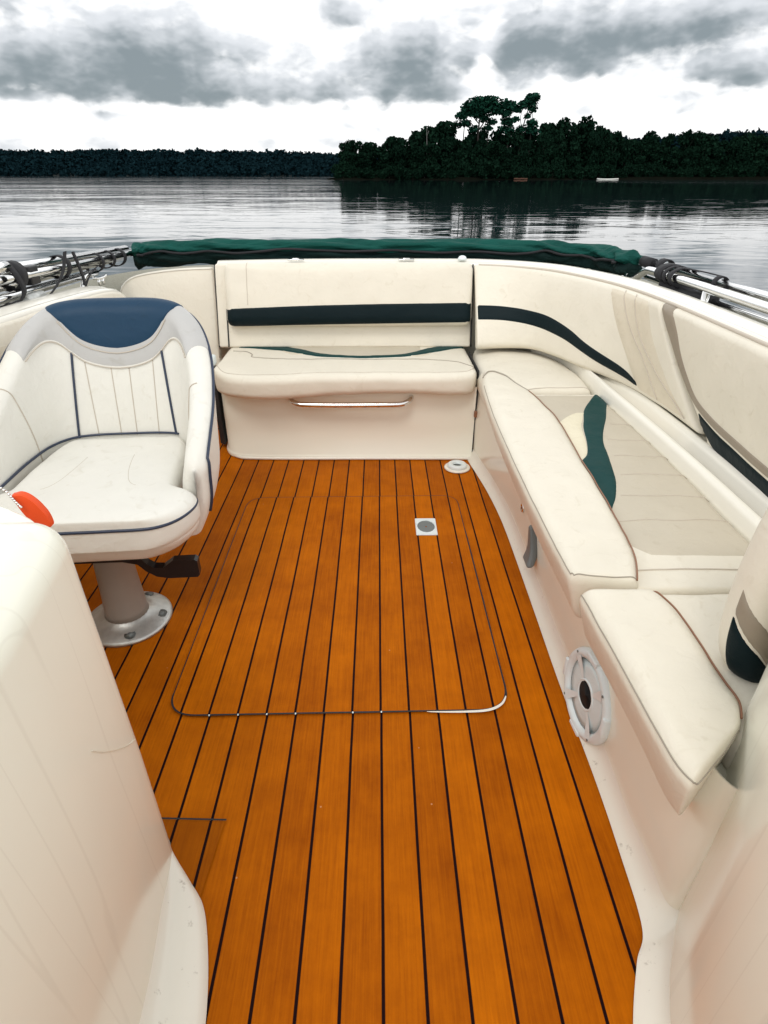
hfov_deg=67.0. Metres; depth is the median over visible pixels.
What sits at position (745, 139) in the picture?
island tree
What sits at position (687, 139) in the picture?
island tree
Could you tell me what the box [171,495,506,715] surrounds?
floor hatch
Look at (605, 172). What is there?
waterside bush
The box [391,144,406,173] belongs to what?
island tree
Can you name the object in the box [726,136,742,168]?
island tree
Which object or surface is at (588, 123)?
island tree
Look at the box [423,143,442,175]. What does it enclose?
island tree
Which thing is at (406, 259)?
rim latch
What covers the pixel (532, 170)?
waterside bush
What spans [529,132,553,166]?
island tree
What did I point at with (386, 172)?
waterside bush
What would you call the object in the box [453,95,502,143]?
pine tree
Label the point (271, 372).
bench cushion
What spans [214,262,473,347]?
stern back cushion
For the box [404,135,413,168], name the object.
island tree
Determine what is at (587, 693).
wall speaker
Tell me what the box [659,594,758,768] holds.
front seat cushion
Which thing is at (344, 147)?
island tree
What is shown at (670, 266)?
bimini frame
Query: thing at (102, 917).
helm console
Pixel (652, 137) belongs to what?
island tree
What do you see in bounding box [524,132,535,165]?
island tree
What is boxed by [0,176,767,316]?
water
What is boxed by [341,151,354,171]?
island tree
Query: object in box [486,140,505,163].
island tree
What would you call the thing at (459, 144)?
island tree
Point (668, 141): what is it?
island tree
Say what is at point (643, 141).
island tree
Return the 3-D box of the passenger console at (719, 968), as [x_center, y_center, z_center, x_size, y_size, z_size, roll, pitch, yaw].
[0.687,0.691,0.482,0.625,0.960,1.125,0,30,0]
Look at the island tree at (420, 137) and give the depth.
189.10 m
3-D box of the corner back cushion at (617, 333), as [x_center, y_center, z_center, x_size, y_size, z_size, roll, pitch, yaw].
[0.773,-0.698,2.228,0.314,0.326,1.336,-15,34,-24]
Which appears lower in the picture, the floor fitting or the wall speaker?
the wall speaker
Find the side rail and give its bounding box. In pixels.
[630,266,767,314]
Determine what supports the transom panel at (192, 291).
attached to the boat hull
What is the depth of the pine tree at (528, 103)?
183.04 m
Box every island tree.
[337,139,356,168]
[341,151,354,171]
[350,140,362,162]
[354,151,373,171]
[360,142,377,168]
[372,146,392,171]
[381,136,409,167]
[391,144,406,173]
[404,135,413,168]
[408,125,432,162]
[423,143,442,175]
[430,120,456,165]
[439,136,458,171]
[455,137,475,170]
[455,139,461,149]
[467,130,487,155]
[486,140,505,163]
[488,130,508,155]
[503,130,531,168]
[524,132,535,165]
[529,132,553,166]
[539,122,555,138]
[554,116,578,174]
[564,115,597,168]
[582,125,610,167]
[601,132,619,171]
[604,131,622,168]
[613,138,632,166]
[616,139,638,175]
[630,139,646,145]
[642,130,659,163]
[661,133,675,165]
[676,129,703,170]
[701,132,718,158]
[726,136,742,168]
[730,132,760,167]
[750,134,767,170]
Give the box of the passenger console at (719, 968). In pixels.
[670,664,767,1023]
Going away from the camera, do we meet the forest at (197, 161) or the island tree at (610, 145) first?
the island tree at (610, 145)
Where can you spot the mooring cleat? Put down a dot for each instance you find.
(102, 278)
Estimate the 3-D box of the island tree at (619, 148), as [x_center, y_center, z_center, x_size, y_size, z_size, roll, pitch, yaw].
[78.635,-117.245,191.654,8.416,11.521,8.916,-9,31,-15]
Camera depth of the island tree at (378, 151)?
187.32 m
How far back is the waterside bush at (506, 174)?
184.28 m
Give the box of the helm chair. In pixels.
[0,297,219,647]
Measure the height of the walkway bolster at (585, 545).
0.129 m
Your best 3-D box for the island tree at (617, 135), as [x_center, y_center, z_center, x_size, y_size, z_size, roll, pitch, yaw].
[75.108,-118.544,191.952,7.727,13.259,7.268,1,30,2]
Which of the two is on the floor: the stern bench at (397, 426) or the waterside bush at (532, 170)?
the stern bench at (397, 426)
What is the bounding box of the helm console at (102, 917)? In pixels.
[0,506,207,1023]
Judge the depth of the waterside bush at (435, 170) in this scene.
184.40 m
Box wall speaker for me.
[563,646,610,744]
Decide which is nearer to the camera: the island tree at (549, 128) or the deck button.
the deck button
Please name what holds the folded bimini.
on the boat hull
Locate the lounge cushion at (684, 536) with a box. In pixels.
[536,395,748,594]
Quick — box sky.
[0,0,767,153]
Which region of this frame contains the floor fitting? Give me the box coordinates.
[444,460,469,473]
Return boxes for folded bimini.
[131,238,642,277]
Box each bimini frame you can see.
[0,245,132,307]
[637,256,767,324]
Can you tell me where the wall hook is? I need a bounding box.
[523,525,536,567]
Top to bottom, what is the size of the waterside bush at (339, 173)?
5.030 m
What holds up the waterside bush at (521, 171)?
on the island bank
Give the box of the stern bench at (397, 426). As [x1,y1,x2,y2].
[212,352,478,459]
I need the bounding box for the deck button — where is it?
[458,255,466,260]
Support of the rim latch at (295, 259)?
attached to the boat hull
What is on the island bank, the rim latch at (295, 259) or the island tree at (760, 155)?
the island tree at (760, 155)
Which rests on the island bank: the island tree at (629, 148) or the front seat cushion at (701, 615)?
the island tree at (629, 148)
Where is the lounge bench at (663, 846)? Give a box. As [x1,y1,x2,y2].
[468,349,767,1023]
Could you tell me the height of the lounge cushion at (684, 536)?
0.104 m
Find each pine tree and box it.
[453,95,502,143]
[497,92,540,154]
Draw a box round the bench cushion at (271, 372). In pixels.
[214,346,476,398]
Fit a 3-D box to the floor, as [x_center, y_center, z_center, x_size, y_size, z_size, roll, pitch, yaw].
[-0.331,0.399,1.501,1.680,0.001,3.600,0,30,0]
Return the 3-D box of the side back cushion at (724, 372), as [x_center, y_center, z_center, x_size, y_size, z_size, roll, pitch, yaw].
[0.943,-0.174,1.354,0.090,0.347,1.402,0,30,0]
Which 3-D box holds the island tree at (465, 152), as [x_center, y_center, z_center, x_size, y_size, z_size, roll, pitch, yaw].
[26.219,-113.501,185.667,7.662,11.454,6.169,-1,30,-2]
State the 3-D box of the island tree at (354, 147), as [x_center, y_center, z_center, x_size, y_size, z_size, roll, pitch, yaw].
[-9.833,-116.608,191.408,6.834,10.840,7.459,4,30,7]
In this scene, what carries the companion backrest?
attached to the boat hull
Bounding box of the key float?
[0,487,53,526]
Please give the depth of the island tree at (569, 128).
185.91 m
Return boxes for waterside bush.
[330,164,354,178]
[378,166,393,178]
[426,162,443,178]
[499,170,516,178]
[508,165,528,177]
[523,165,537,178]
[598,163,613,178]
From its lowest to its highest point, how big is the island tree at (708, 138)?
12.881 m
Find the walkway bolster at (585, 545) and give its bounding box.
[482,370,637,617]
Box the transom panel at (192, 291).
[120,267,221,364]
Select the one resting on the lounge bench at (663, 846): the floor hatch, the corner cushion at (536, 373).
the corner cushion at (536, 373)
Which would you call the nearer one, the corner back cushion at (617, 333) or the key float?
the key float
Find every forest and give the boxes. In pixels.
[0,147,378,175]
[597,127,767,174]
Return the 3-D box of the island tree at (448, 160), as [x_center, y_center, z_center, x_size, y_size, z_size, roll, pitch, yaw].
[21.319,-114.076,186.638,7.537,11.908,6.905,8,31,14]
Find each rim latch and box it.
[288,258,303,260]
[398,258,413,260]
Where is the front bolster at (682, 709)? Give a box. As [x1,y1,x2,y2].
[579,589,742,814]
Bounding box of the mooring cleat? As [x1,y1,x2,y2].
[93,274,107,285]
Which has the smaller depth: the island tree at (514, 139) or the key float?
the key float
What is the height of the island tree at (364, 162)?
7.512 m
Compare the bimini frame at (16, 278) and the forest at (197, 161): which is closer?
the bimini frame at (16, 278)
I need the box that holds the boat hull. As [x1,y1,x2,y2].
[0,258,767,409]
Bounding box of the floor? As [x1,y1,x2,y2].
[74,422,642,1023]
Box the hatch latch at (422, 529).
[415,518,437,534]
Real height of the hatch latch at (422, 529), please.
0.003 m
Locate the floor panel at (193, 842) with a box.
[162,817,225,896]
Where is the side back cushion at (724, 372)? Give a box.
[662,303,767,496]
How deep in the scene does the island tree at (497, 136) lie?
189.93 m
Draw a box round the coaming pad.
[0,292,123,358]
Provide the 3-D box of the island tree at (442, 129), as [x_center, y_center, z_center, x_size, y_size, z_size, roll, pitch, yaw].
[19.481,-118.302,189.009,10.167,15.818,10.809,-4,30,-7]
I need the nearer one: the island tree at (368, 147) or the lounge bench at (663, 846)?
the lounge bench at (663, 846)
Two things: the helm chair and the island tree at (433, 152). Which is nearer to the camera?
the helm chair
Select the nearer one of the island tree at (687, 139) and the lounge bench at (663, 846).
the lounge bench at (663, 846)
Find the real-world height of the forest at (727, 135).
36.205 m
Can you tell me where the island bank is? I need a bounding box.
[327,175,767,179]
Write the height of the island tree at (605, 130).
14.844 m
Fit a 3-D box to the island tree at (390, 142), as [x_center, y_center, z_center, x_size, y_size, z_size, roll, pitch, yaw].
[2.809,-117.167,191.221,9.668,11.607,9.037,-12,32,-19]
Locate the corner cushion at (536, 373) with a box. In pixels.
[473,348,590,406]
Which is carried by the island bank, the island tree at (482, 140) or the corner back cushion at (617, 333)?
the island tree at (482, 140)
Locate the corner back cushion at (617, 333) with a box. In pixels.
[474,265,703,433]
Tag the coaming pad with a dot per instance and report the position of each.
(9, 330)
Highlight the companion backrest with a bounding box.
[718,508,767,682]
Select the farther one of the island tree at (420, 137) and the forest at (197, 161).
the forest at (197, 161)
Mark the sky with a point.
(179, 75)
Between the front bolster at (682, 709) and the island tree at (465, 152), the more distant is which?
the island tree at (465, 152)
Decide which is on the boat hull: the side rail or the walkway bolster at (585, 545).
the side rail
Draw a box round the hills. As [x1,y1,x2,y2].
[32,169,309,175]
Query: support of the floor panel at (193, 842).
on the floor
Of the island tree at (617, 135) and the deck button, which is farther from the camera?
the island tree at (617, 135)
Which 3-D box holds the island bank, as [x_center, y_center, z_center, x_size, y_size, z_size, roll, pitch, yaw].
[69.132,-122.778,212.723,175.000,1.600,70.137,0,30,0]

